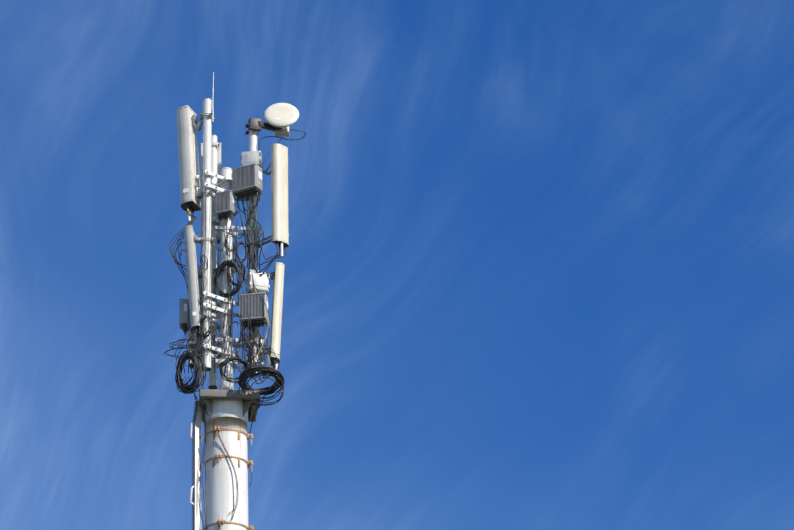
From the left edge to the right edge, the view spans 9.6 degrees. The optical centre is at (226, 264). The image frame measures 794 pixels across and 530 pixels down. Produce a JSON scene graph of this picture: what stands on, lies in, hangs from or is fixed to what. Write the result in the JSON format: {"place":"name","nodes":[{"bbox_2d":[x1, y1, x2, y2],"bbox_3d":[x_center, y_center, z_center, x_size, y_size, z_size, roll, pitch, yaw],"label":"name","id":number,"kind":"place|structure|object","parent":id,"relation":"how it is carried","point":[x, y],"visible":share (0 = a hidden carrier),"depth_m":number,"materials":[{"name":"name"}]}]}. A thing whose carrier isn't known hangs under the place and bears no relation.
{"place":"outdoors","nodes":[
{"label":"outdoors","id":0,"kind":"place"},
{"bbox_2d":[0,0,793,529],"label":"sky","id":1,"kind":"structure","parent":0,"point":[538,262],"materials":[{"name":"blue"}]},
{"label":"ground","id":2,"kind":"structure","parent":0,"visible":0},
{"bbox_2d":[204,399,247,529],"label":"pole","id":3,"kind":"object","parent":2,"relation":"on","point":[222,492],"visible":0.79,"depth_m":61.11,"materials":[{"name":"metal"}]},
{"bbox_2d":[190,400,204,529],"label":"climbing rail","id":4,"kind":"object","parent":3,"relation":"attached to","point":[197,479],"visible":0.77,"depth_m":61.25,"materials":[{"name":"white metal"}]},
{"bbox_2d":[204,426,253,529],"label":"clamp bands","id":5,"kind":"object","parent":3,"relation":"attached to","point":[248,462],"visible":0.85,"depth_m":61.18,"materials":[{"name":"brown metal"}]},
{"bbox_2d":[198,389,259,422],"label":"platform","id":6,"kind":"structure","parent":3,"relation":"on","point":[207,396],"depth_m":61.43,"materials":[{"name":"metal"}]},
{"bbox_2d":[195,98,263,389],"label":"head pipes","id":7,"kind":"object","parent":6,"relation":"on","point":[225,182],"visible":0.54,"depth_m":62.66,"materials":[{"name":"white paint"}]},
{"bbox_2d":[176,105,216,221],"bbox_3d":[-0.416,-1.343,63.153,0.551,1.690,0.309,-11,-28,21],"label":"panel","id":8,"kind":"object","parent":7,"relation":"attached to","point":[188,127],"visible":0.9,"depth_m":63.13,"materials":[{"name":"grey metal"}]},
{"bbox_2d":[179,299,219,333],"bbox_3d":[-0.383,0.733,62.528,0.645,0.440,0.229,15,-30,-27],"label":"radio","id":9,"kind":"object","parent":7,"relation":"attached to","point":[184,318],"visible":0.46,"depth_m":62.36,"materials":[{"name":"white metal"}]},
{"bbox_2d":[184,225,216,343],"bbox_3d":[-0.359,0.300,62.270,0.443,1.715,0.306,1,-26,-2],"label":"panel","id":10,"kind":"object","parent":7,"relation":"attached to","point":[191,238],"visible":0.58,"depth_m":62.23,"materials":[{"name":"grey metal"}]},
{"bbox_2d":[186,265,217,371],"bbox_3d":[-0.293,0.684,62.744,0.507,1.546,0.294,-9,-27,18],"label":"mounting pole","id":11,"kind":"object","parent":7,"relation":"attached to","point":[200,277],"visible":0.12,"depth_m":62.85,"materials":[{"name":"grey metal"}]},
{"bbox_2d":[198,72,213,122],"bbox_3d":[-0.278,-2.256,63.529,0.201,0.758,0.168,-4,-26,8],"label":"lightning rod","id":12,"kind":"object","parent":7,"relation":"attached to","point":[212,113],"visible":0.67,"depth_m":63.40,"materials":[{"name":"white metal"}]},
{"bbox_2d":[200,142,221,243],"bbox_3d":[-0.215,-1.015,63.596,0.293,1.546,0.474,1,-26,-2],"label":"panel","id":13,"kind":"object","parent":7,"relation":"attached to","point":[218,145],"visible":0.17,"depth_m":63.76,"materials":[{"name":"grey metal"}]},
{"bbox_2d":[216,190,235,220],"bbox_3d":[-0.017,-0.740,62.937,0.270,0.380,0.431,1,-26,-2],"label":"radio","id":14,"kind":"object","parent":7,"relation":"attached to","point":[226,200],"visible":0.98,"depth_m":62.80,"materials":[{"name":"white metal"}]},
{"bbox_2d":[232,163,262,199],"bbox_3d":[0.350,-1.040,63.036,0.364,0.420,0.510,-14,-29,27],"label":"radio","id":15,"kind":"object","parent":7,"relation":"attached to","point":[247,180],"visible":1,"depth_m":62.85,"materials":[{"name":"white metal"}]},
{"bbox_2d":[241,151,261,167],"bbox_3d":[0.345,-1.345,63.275,0.275,0.260,0.346,-4,-26,7],"label":"box","id":16,"kind":"object","parent":7,"relation":"attached to","point":[250,157],"visible":0.73,"depth_m":63.13,"materials":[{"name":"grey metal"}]},
{"bbox_2d":[239,292,267,327],"bbox_3d":[0.376,0.668,62.255,0.364,0.450,0.440,-5,-27,11],"label":"radio","id":17,"kind":"object","parent":7,"relation":"attached to","point":[250,304],"visible":0.88,"depth_m":62.09,"materials":[{"name":"white metal"}]},
{"bbox_2d":[245,269,269,293],"bbox_3d":[0.375,0.287,62.488,0.284,0.330,0.345,9,-27,-18],"label":"box","id":18,"kind":"object","parent":7,"relation":"attached to","point":[261,283],"visible":0.79,"depth_m":62.35,"materials":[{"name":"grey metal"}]},
{"bbox_2d":[245,262,284,368],"bbox_3d":[0.503,0.749,62.323,0.530,1.623,0.280,1,-26,-2],"label":"panel","id":19,"kind":"object","parent":7,"relation":"attached to","point":[277,276],"visible":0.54,"depth_m":62.26,"materials":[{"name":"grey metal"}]},
{"bbox_2d":[243,144,288,258],"bbox_3d":[0.516,-0.750,62.888,0.664,1.676,0.268,-21,-33,36],"label":"panel","id":20,"kind":"object","parent":7,"relation":"attached to","point":[278,172],"visible":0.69,"depth_m":62.71,"materials":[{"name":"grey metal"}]},
{"bbox_2d":[244,103,298,136],"bbox_3d":[0.602,-1.966,63.712,0.738,0.478,0.446,1,-26,-2],"label":"microwave dish","id":21,"kind":"object","parent":7,"relation":"attached to","point":[280,118],"visible":0.98,"depth_m":63.57,"materials":[{"name":"white plastic"}]},
{"bbox_2d":[163,129,305,529],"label":"cables","id":22,"kind":"object","parent":3,"relation":"attached to","point":[244,376],"visible":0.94,"depth_m":61.86,"materials":[{"name":"black plastic"}]}
]}

